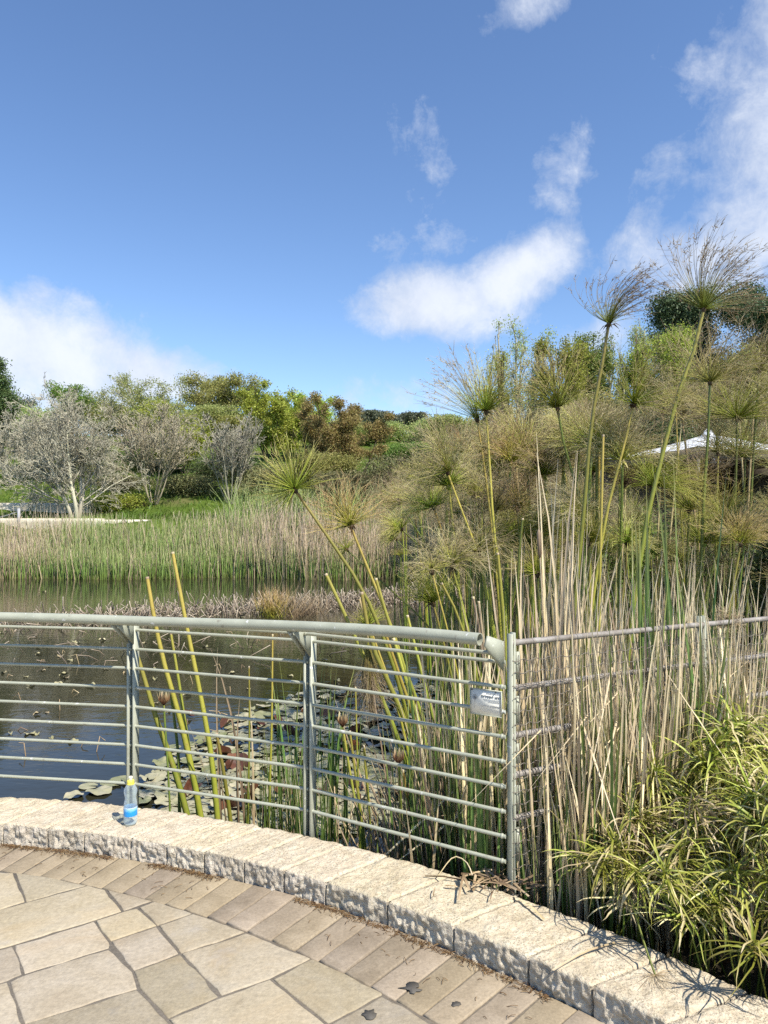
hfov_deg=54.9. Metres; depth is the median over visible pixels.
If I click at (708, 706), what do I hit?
cattail clump
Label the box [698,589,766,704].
cattail clump
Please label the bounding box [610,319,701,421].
tree
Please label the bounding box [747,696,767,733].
sedge stalk
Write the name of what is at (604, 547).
papyrus stalk
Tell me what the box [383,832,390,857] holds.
papyrus stalk
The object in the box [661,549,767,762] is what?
cattail clump
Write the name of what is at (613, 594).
cattail clump
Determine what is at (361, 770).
lily pad
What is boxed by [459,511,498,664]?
papyrus stalk
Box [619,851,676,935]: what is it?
sedge stalk
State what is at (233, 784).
lily pad
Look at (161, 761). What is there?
lily pad
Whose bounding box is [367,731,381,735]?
lily pad
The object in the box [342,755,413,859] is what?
cattail clump
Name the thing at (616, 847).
sedge stalk
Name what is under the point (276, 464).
shrub
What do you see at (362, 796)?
lily pad
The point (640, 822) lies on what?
sedge stalk
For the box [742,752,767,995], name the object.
sedge stalk
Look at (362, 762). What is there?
lily pad
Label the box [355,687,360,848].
papyrus stalk
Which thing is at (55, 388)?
tree
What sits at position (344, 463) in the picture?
shrub
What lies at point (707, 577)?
cattail clump
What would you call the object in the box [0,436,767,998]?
terrain
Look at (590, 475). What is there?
papyrus stalk
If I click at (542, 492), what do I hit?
papyrus stalk
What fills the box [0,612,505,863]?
metal railing
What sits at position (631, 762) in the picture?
cattail clump
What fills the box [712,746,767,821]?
sedge stalk
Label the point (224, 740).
lily pad
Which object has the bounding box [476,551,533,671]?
cattail clump
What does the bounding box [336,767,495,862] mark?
cattail clump
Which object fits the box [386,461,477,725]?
papyrus stalk
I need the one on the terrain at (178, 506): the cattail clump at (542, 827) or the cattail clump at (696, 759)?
the cattail clump at (696, 759)
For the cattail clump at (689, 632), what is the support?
on the terrain at (178, 506)
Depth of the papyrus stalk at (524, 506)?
8.62 m
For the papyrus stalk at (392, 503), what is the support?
in the pond water
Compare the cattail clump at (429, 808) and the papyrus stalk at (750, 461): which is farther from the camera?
the papyrus stalk at (750, 461)
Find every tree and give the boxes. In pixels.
[0,357,26,437]
[0,371,151,517]
[0,418,47,485]
[1,414,96,463]
[7,403,53,434]
[16,394,44,409]
[33,380,100,433]
[70,395,131,444]
[78,370,192,461]
[78,397,203,504]
[123,405,191,433]
[125,394,216,452]
[175,369,268,417]
[179,420,219,439]
[181,403,239,443]
[185,410,265,503]
[209,414,253,440]
[232,379,311,464]
[279,388,337,457]
[293,390,397,480]
[329,415,368,440]
[353,426,403,445]
[359,409,397,427]
[386,418,443,444]
[392,410,427,431]
[403,413,483,441]
[473,345,514,431]
[482,314,556,429]
[527,334,596,415]
[559,331,618,472]
[596,319,660,405]
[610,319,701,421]
[637,282,740,437]
[682,340,767,439]
[688,279,767,436]
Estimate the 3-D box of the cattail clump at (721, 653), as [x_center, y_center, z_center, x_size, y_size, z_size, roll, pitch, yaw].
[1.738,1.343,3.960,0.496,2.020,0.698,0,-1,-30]
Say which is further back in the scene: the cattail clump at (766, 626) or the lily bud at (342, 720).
the cattail clump at (766, 626)
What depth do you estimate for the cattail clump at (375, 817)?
4.27 m
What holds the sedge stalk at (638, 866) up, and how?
on the terrain at (178, 506)
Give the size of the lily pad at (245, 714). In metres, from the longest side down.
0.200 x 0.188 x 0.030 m
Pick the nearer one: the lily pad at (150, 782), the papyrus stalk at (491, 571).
the lily pad at (150, 782)
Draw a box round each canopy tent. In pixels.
[600,430,767,543]
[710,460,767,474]
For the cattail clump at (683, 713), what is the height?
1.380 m
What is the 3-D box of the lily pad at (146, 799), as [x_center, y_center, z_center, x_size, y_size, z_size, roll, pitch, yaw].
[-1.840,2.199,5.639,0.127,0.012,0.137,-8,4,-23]
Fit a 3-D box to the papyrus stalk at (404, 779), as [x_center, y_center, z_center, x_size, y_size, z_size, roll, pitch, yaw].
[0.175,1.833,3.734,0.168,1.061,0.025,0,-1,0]
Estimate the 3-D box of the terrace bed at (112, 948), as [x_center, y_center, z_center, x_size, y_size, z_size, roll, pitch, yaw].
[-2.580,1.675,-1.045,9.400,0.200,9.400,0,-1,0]
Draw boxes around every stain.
[362,1009,376,1019]
[400,982,421,993]
[452,1001,460,1006]
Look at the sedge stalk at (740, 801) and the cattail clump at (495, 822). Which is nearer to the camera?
the sedge stalk at (740, 801)
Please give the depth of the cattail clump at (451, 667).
8.76 m
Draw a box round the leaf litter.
[0,843,550,1018]
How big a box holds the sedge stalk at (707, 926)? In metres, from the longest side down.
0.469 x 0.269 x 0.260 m
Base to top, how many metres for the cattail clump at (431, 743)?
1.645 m
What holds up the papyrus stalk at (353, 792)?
in the pond water
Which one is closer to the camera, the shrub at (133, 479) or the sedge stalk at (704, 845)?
the sedge stalk at (704, 845)
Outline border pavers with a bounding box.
[0,844,604,1023]
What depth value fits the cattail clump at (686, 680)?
3.44 m
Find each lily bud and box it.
[157,692,170,810]
[336,711,347,844]
[392,748,403,848]
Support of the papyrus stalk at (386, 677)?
in the pond water
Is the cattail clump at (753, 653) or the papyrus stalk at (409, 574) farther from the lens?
the papyrus stalk at (409, 574)
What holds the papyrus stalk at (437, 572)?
in the pond water
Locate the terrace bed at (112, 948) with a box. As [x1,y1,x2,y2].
[0,848,593,1023]
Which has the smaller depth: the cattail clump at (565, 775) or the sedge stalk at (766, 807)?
the sedge stalk at (766, 807)
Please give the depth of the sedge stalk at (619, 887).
2.74 m
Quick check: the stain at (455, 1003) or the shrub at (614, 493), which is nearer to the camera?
the stain at (455, 1003)
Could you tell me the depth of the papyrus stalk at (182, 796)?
4.33 m
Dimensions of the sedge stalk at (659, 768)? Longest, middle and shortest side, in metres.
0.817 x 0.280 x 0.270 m
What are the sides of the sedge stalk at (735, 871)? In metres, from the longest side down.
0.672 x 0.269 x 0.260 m
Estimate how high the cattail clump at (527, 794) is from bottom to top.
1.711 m
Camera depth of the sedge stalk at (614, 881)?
2.76 m
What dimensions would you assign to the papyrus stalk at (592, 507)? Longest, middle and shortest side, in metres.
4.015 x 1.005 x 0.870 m
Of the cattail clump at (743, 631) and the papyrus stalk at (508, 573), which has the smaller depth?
the cattail clump at (743, 631)
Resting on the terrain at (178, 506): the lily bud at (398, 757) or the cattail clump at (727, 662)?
the cattail clump at (727, 662)
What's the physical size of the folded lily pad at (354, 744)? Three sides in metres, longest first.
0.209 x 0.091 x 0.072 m
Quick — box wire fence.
[507,615,767,904]
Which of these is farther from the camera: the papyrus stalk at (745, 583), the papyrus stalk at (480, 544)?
the papyrus stalk at (745, 583)
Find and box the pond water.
[0,578,741,851]
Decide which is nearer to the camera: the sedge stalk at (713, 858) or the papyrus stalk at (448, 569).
the sedge stalk at (713, 858)
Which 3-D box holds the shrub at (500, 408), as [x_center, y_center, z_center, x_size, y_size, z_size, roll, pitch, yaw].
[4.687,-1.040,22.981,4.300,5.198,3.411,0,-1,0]
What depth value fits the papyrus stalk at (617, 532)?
10.26 m
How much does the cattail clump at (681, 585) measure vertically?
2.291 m
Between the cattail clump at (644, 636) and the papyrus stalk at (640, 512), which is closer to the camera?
the cattail clump at (644, 636)
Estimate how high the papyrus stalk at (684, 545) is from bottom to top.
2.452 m
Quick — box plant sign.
[470,687,501,717]
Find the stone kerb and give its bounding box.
[0,797,767,1023]
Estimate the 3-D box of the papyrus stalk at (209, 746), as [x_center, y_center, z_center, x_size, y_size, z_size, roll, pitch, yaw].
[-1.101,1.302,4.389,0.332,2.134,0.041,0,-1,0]
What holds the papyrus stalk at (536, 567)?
in the pond water
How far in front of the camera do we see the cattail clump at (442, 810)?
3.60 m
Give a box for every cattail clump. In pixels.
[193,647,254,824]
[263,662,324,833]
[296,654,364,846]
[326,766,399,853]
[335,668,483,860]
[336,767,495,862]
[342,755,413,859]
[344,718,440,863]
[352,788,419,854]
[357,811,385,852]
[364,602,498,829]
[364,757,433,850]
[365,655,491,836]
[372,683,555,873]
[374,700,438,865]
[377,760,435,869]
[380,713,427,864]
[384,691,477,876]
[386,618,543,889]
[387,763,493,873]
[392,680,533,892]
[397,625,528,825]
[399,659,490,840]
[405,661,466,875]
[407,660,499,862]
[411,667,536,871]
[417,677,577,847]
[418,670,539,896]
[423,654,534,853]
[425,645,522,791]
[426,693,498,790]
[428,615,492,698]
[435,561,515,693]
[436,657,533,856]
[439,664,521,739]
[440,652,543,859]
[446,745,543,880]
[452,626,540,897]
[452,659,526,892]
[452,664,478,881]
[456,598,537,890]
[456,627,534,789]
[458,627,549,694]
[460,548,669,766]
[462,645,500,887]
[467,589,592,718]
[470,630,601,921]
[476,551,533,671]
[479,660,582,910]
[482,563,541,720]
[485,525,578,792]
[489,551,543,689]
[491,576,514,676]
[492,562,622,921]
[492,657,593,887]
[492,807,546,901]
[496,542,561,656]
[506,530,701,728]
[506,671,570,894]
[506,766,598,917]
[511,598,537,747]
[512,553,583,678]
[518,626,586,886]
[518,730,594,925]
[519,533,677,684]
[520,432,616,858]
[520,566,666,952]
[520,767,595,924]
[521,630,586,719]
[522,773,553,862]
[523,592,663,758]
[524,653,579,727]
[526,572,578,671]
[526,604,613,843]
[526,620,659,937]
[528,621,656,936]
[529,667,608,881]
[533,611,592,720]
[535,553,676,722]
[535,573,664,746]
[539,585,639,778]
[540,686,591,910]
[544,774,607,929]
[545,548,624,694]
[549,590,676,957]
[549,620,749,717]
[549,626,634,938]
[551,632,641,923]
[552,549,660,798]
[552,624,645,938]
[553,575,625,746]
[562,662,607,749]
[563,689,661,933]
[563,724,618,929]
[564,549,636,677]
[564,595,690,951]
[576,731,600,821]
[577,725,630,916]
[579,655,629,921]
[581,567,690,669]
[581,665,709,944]
[582,612,632,688]
[583,556,658,828]
[586,570,732,945]
[587,571,692,887]
[587,660,668,947]
[589,559,688,685]
[589,618,671,947]
[590,624,659,948]
[593,704,652,922]
[601,555,623,647]
[602,539,763,716]
[605,584,690,913]
[609,563,707,943]
[609,574,663,664]
[610,556,676,679]
[611,500,668,765]
[612,558,659,677]
[618,568,739,714]
[621,566,689,669]
[622,547,731,639]
[622,644,711,951]
[623,528,744,696]
[623,652,709,868]
[625,672,670,946]
[627,558,725,685]
[628,645,708,957]
[630,599,706,937]
[631,460,747,733]
[631,569,691,679]
[635,689,683,936]
[636,558,764,725]
[641,534,718,665]
[643,572,749,682]
[643,586,766,717]
[644,555,759,912]
[652,679,709,837]
[653,607,737,929]
[655,549,706,643]
[655,551,716,662]
[655,553,767,717]
[656,630,729,921]
[657,572,752,659]
[658,587,758,713]
[658,645,706,854]
[660,552,751,713]
[660,644,728,942]
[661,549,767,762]
[663,593,767,715]
[663,643,733,927]
[665,567,729,642]
[667,593,749,790]
[667,604,753,740]
[670,566,767,707]
[674,599,744,768]
[675,676,750,864]
[676,561,764,744]
[679,610,767,891]
[681,606,764,905]
[682,629,763,762]
[683,643,765,915]
[685,548,762,750]
[685,574,767,747]
[693,649,747,751]
[694,553,766,707]
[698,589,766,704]
[706,631,759,704]
[707,612,766,690]
[710,604,767,744]
[711,642,761,900]
[712,620,766,900]
[712,621,762,914]
[720,551,766,702]
[722,596,767,759]
[723,670,764,894]
[730,690,765,895]
[740,585,766,714]
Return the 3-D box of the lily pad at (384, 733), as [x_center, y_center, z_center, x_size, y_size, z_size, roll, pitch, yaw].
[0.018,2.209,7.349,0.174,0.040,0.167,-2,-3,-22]
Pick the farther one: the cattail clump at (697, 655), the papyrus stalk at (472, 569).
the papyrus stalk at (472, 569)
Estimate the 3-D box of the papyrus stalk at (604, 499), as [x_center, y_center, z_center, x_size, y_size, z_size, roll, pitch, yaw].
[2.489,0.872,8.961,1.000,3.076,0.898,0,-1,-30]
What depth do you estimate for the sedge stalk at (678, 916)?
2.47 m
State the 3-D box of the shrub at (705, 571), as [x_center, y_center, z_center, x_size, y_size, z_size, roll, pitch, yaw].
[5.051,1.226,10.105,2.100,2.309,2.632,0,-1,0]
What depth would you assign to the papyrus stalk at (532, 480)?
8.06 m
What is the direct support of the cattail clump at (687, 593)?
in the pond water
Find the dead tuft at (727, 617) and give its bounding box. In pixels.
[708,602,746,640]
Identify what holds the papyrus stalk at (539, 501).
in the pond water
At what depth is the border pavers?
2.78 m
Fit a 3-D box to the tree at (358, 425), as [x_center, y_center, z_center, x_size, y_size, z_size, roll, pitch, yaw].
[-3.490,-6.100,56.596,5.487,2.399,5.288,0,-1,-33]
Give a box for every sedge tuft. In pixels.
[247,585,300,617]
[259,584,340,620]
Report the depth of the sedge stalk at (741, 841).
2.57 m
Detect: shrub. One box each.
[20,461,130,478]
[78,475,160,493]
[88,492,164,512]
[105,451,200,473]
[141,474,230,498]
[145,422,216,473]
[179,456,269,483]
[224,461,313,497]
[229,488,323,516]
[249,456,325,487]
[289,449,365,490]
[306,469,410,506]
[352,450,427,503]
[370,440,437,460]
[387,453,438,517]
[430,428,488,519]
[462,502,554,613]
[480,395,585,511]
[535,472,637,594]
[551,390,641,524]
[574,505,719,655]
[622,397,705,450]
[652,491,767,622]
[654,521,765,671]
[691,401,767,463]
[724,497,767,684]
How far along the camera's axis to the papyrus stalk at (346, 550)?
6.49 m
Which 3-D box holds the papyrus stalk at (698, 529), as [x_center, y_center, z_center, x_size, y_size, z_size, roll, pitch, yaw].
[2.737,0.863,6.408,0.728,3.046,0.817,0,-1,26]
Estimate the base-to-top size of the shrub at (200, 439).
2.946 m
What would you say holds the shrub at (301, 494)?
on the terrain at (178, 506)
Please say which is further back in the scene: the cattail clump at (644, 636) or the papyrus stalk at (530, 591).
the papyrus stalk at (530, 591)
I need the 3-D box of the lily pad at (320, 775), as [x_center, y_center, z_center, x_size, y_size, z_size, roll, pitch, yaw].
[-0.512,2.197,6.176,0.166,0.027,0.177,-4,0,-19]
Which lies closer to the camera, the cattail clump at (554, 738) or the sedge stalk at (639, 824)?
the sedge stalk at (639, 824)
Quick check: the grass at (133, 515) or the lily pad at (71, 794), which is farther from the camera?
the grass at (133, 515)
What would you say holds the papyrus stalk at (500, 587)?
in the pond water
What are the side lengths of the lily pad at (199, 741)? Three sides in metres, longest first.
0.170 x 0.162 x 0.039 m
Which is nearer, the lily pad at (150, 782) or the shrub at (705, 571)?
the lily pad at (150, 782)
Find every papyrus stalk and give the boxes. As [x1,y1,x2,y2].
[139,656,189,814]
[145,577,203,816]
[169,692,180,812]
[170,634,196,814]
[171,552,220,819]
[215,733,232,821]
[243,429,412,754]
[246,666,249,823]
[267,634,272,827]
[298,467,430,782]
[324,573,417,800]
[330,532,463,684]
[336,599,394,726]
[343,734,363,849]
[347,597,410,760]
[349,735,366,849]
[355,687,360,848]
[360,592,420,765]
[362,466,476,666]
[363,745,371,848]
[371,497,494,688]
[375,483,408,624]
[375,578,438,764]
[376,520,471,679]
[378,479,406,659]
[378,506,415,625]
[381,466,458,739]
[382,405,506,757]
[382,481,424,660]
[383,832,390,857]
[385,637,426,760]
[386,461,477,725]
[388,544,411,588]
[389,478,443,704]
[391,456,439,675]
[392,491,441,649]
[392,638,429,761]
[394,561,415,648]
[395,559,414,611]
[396,532,412,625]
[396,560,467,696]
[398,486,442,671]
[401,340,517,640]
[401,512,504,685]
[401,539,463,713]
[402,531,438,682]
[402,769,418,860]
[404,438,487,726]
[406,615,451,756]
[410,415,467,672]
[411,449,448,614]
[411,463,463,716]
[412,474,442,649]
[414,507,441,650]
[419,495,438,619]
[421,461,460,708]
[421,471,451,662]
[424,501,475,669]
[424,550,449,677]
[426,482,489,723]
[428,504,462,652]
[429,490,444,659]
[432,499,528,669]
[433,444,453,629]
[434,547,476,699]
[436,418,485,608]
[438,449,515,740]
[439,495,480,541]
[440,503,475,613]
[440,582,488,726]
[441,347,543,637]
[441,551,485,655]
[443,460,515,677]
[443,534,490,631]
[445,459,516,673]
[447,411,519,688]
[447,442,473,631]
[450,435,477,615]
[454,464,535,639]
[454,513,463,630]
[455,450,507,620]
[455,499,492,663]
[455,522,489,630]
[456,421,531,670]
[456,553,503,689]
[457,454,476,602]
[459,455,523,672]
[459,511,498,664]
[459,526,486,604]
[460,415,556,619]
[461,394,548,741]
[464,545,504,657]
[466,387,558,657]
[468,415,553,609]
[468,515,510,681]
[472,427,535,633]
[472,457,507,627]
[472,596,488,724]
[475,463,558,707]
[477,427,549,650]
[477,601,487,682]
[480,505,510,630]
[482,509,564,627]
[484,401,558,690]
[485,475,548,637]
[486,509,544,700]
[488,468,542,626]
[488,491,544,635]
[489,490,571,672]
[493,411,580,626]
[495,338,614,673]
[495,500,561,689]
[495,532,581,692]
[496,553,506,692]
[498,427,580,601]
[498,469,518,631]
[498,480,542,553]
[502,458,557,589]
[502,513,570,695]
[509,537,562,691]
[515,518,523,638]
[519,456,575,604]
[520,441,579,593]
[523,498,558,633]
[526,406,587,587]
[527,397,585,586]
[527,407,600,598]
[527,469,614,654]
[530,479,557,604]
[532,407,580,568]
[532,466,614,651]
[533,396,622,630]
[534,390,589,559]
[536,391,638,648]
[537,477,570,592]
[542,389,652,687]
[543,533,594,571]
[546,393,648,612]
[547,392,653,649]
[548,382,642,615]
[551,471,628,532]
[551,479,617,518]
[554,387,607,662]
[554,509,629,694]
[555,454,585,561]
[558,452,634,575]
[558,472,611,499]
[560,393,633,520]
[563,403,683,629]
[563,561,612,614]
[564,256,674,713]
[573,406,666,605]
[574,519,624,557]
[580,331,704,684]
[585,500,617,572]
[593,507,667,652]
[596,434,604,714]
[597,394,652,647]
[602,529,634,630]
[602,530,628,628]
[604,431,713,626]
[607,463,642,618]
[607,493,661,552]
[607,500,644,641]
[608,468,647,507]
[611,490,662,514]
[612,506,643,570]
[617,526,685,688]
[622,373,710,607]
[626,214,767,677]
[629,300,767,615]
[632,351,729,595]
[633,372,716,641]
[634,524,693,613]
[645,534,655,588]
[653,339,767,654]
[653,382,719,615]
[653,536,695,621]
[654,471,731,612]
[658,559,682,615]
[661,499,706,569]
[663,561,698,608]
[664,511,713,587]
[665,439,743,622]
[666,373,760,591]
[667,503,739,615]
[669,514,714,581]
[671,470,767,614]
[674,400,766,633]
[677,404,767,651]
[682,531,750,664]
[687,497,723,606]
[689,514,739,628]
[690,516,722,610]
[694,522,737,657]
[696,411,767,649]
[696,495,767,643]
[696,518,731,614]
[698,303,767,686]
[704,498,767,626]
[711,558,752,608]
[714,379,767,511]
[721,378,767,605]
[721,555,756,664]
[738,462,766,678]
[743,386,767,440]
[749,567,767,579]
[752,442,767,477]
[752,491,767,512]
[753,493,767,521]
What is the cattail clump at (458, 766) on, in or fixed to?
in the pond water
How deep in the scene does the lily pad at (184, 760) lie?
6.57 m
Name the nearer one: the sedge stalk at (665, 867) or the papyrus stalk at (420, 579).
the sedge stalk at (665, 867)
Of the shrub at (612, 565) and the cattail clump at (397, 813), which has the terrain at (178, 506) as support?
the shrub at (612, 565)
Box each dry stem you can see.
[436,856,472,877]
[513,896,544,918]
[552,941,615,970]
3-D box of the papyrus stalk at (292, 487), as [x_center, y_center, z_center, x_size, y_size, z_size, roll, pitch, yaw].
[-0.293,0.934,4.507,1.231,2.874,0.687,0,-1,0]
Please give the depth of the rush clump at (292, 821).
4.44 m
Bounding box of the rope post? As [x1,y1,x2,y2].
[0,508,20,530]
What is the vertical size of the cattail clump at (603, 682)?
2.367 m
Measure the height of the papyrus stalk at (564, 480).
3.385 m
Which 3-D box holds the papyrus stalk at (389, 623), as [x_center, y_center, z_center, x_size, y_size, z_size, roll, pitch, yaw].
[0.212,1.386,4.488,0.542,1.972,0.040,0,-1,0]
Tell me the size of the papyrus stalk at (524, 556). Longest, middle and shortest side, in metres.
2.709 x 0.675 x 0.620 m
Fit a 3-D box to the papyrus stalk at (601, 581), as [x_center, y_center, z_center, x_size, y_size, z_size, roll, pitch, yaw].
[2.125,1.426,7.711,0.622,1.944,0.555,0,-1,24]
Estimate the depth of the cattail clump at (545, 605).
6.78 m
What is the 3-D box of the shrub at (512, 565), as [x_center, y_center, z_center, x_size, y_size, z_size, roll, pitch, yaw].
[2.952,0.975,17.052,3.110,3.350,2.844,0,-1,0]
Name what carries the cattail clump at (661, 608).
on the terrain at (178, 506)
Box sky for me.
[0,0,767,435]
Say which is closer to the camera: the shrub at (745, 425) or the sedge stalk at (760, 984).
the sedge stalk at (760, 984)
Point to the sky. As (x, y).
(328, 197)
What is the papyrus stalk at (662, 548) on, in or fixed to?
in the pond water
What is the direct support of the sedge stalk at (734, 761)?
on the terrain at (178, 506)
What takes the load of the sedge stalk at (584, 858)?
on the terrain at (178, 506)
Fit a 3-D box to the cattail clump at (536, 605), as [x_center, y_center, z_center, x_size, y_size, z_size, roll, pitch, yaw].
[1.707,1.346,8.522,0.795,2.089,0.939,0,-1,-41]
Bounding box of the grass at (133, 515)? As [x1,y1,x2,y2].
[0,463,442,543]
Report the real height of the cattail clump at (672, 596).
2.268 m
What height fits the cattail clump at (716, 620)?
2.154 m
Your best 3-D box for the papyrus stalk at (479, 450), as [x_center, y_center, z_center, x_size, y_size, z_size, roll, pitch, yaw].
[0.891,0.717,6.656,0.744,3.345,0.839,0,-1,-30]
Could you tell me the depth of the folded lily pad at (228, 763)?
6.37 m
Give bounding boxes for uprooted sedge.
[626,899,683,993]
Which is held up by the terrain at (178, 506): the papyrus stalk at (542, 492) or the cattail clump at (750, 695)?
the cattail clump at (750, 695)
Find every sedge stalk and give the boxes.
[543,823,615,923]
[551,839,647,928]
[555,831,638,941]
[564,822,634,929]
[574,854,636,908]
[580,884,660,939]
[581,827,654,933]
[584,858,653,938]
[585,810,650,936]
[587,850,691,948]
[595,793,676,914]
[600,791,685,949]
[601,871,657,934]
[603,813,673,942]
[610,853,677,942]
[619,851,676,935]
[620,787,670,935]
[621,879,721,970]
[622,788,687,961]
[623,742,696,948]
[627,868,740,969]
[628,823,735,983]
[630,740,698,937]
[635,765,690,939]
[636,828,722,961]
[639,817,739,967]
[640,789,681,937]
[641,801,723,949]
[644,790,753,968]
[650,789,726,960]
[651,854,694,958]
[657,772,741,987]
[658,789,710,934]
[659,729,755,936]
[662,840,750,968]
[663,874,748,965]
[669,765,737,928]
[669,772,748,989]
[671,707,763,954]
[672,747,740,797]
[672,847,748,968]
[672,881,743,972]
[677,701,767,942]
[677,833,767,972]
[686,784,724,933]
[686,873,757,985]
[688,694,739,863]
[688,784,745,974]
[691,733,759,953]
[691,753,754,866]
[691,766,765,854]
[692,687,767,932]
[692,754,765,883]
[692,793,767,990]
[692,810,755,967]
[693,772,730,913]
[693,826,767,968]
[694,894,767,1002]
[695,792,752,967]
[697,687,767,791]
[704,757,767,829]
[705,790,767,994]
[706,747,767,962]
[708,768,767,867]
[709,734,762,858]
[710,745,767,918]
[710,788,767,873]
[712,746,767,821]
[713,695,767,910]
[716,854,767,985]
[721,731,767,856]
[727,836,767,988]
[731,823,767,875]
[733,743,767,842]
[733,776,767,867]
[738,849,767,995]
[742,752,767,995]
[742,825,767,880]
[743,879,767,940]
[745,738,766,786]
[746,739,767,779]
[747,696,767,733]
[747,742,767,761]
[747,850,767,898]
[748,799,766,968]
[751,852,767,996]
[759,800,767,988]
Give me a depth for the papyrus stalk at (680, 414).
7.81 m
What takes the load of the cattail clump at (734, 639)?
in the pond water
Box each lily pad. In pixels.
[63,790,83,798]
[78,783,97,788]
[85,785,111,794]
[100,780,121,785]
[110,775,125,781]
[139,775,155,780]
[139,789,148,794]
[139,792,154,797]
[139,796,150,803]
[144,781,164,787]
[152,756,165,764]
[154,791,176,798]
[154,796,171,805]
[181,756,199,762]
[184,778,201,796]
[194,735,205,739]
[196,739,212,743]
[196,776,204,782]
[202,765,216,772]
[213,745,230,753]
[214,738,228,743]
[220,718,230,727]
[221,796,232,809]
[221,799,241,808]
[222,808,236,820]
[224,722,236,729]
[224,786,235,795]
[225,759,232,768]
[229,782,245,788]
[230,753,247,771]
[231,791,245,796]
[235,713,251,716]
[238,734,250,737]
[239,793,257,800]
[242,770,257,778]
[243,783,257,792]
[254,711,270,718]
[261,773,281,779]
[280,707,296,711]
[283,725,299,736]
[286,710,300,716]
[316,760,327,767]
[316,773,326,779]
[316,781,326,793]
[318,693,332,698]
[319,706,336,719]
[334,809,350,815]
[347,740,361,749]
[348,779,363,789]
[349,804,371,814]
[350,723,363,732]
[352,736,367,740]
[359,766,374,774]
[360,760,373,765]
[360,788,376,795]
[361,793,377,800]
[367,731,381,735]
[369,771,384,778]
[370,747,384,753]
[370,776,383,781]
[377,731,393,736]
[379,759,391,770]
[386,743,404,749]
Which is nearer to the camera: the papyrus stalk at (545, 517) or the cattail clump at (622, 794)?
the cattail clump at (622, 794)
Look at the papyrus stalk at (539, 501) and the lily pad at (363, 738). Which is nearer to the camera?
the lily pad at (363, 738)
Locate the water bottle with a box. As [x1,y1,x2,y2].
[123,776,137,824]
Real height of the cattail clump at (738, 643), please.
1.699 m
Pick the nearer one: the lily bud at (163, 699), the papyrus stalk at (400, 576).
the lily bud at (163, 699)
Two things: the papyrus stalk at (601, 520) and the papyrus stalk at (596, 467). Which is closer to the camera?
the papyrus stalk at (601, 520)
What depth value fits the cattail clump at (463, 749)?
3.47 m
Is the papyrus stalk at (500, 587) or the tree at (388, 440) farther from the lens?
the tree at (388, 440)
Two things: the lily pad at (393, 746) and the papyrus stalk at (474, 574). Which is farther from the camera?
the papyrus stalk at (474, 574)
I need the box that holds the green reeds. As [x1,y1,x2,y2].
[206,473,565,601]
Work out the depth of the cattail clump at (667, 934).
3.00 m
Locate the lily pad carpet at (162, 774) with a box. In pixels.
[146,678,498,835]
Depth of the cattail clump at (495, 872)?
3.45 m
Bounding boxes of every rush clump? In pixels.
[243,726,300,832]
[252,754,345,841]
[293,739,371,845]
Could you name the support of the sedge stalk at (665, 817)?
on the terrain at (178, 506)
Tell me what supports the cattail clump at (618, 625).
in the pond water
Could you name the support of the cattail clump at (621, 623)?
on the terrain at (178, 506)
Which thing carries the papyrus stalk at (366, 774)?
in the pond water
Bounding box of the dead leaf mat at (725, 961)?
[670,855,767,977]
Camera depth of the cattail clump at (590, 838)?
2.93 m
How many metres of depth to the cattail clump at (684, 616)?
4.00 m
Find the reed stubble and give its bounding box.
[0,580,536,669]
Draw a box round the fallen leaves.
[425,860,558,899]
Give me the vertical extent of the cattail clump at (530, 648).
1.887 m
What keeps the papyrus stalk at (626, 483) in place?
in the pond water
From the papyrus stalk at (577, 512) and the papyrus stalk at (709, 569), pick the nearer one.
the papyrus stalk at (577, 512)
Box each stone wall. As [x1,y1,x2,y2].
[0,503,92,512]
[0,518,148,528]
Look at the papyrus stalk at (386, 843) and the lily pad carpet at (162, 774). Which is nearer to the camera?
the papyrus stalk at (386, 843)
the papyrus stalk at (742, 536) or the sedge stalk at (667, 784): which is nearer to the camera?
the sedge stalk at (667, 784)
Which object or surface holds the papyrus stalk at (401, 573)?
in the pond water
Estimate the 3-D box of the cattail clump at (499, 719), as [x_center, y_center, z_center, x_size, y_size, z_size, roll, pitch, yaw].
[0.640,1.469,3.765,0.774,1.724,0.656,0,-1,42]
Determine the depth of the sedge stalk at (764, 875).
2.37 m
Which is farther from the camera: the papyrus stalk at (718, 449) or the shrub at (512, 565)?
the shrub at (512, 565)
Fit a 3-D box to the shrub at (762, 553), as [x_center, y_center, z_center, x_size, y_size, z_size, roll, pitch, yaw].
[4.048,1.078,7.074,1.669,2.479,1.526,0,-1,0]
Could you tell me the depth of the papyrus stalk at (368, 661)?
4.21 m
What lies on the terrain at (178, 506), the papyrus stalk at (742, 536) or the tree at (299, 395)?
the tree at (299, 395)
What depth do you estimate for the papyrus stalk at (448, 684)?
7.25 m
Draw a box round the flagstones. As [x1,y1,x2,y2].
[0,873,427,1023]
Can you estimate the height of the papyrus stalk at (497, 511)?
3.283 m
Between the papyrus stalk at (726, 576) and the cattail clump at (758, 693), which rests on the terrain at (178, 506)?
the cattail clump at (758, 693)
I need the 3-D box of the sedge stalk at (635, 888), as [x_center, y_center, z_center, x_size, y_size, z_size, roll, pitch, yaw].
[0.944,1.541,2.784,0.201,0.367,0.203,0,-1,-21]
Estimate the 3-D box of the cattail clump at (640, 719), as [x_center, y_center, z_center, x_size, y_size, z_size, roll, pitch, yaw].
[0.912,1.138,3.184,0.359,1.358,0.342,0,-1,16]
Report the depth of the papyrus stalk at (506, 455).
6.52 m
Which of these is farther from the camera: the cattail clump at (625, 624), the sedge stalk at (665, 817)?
the cattail clump at (625, 624)

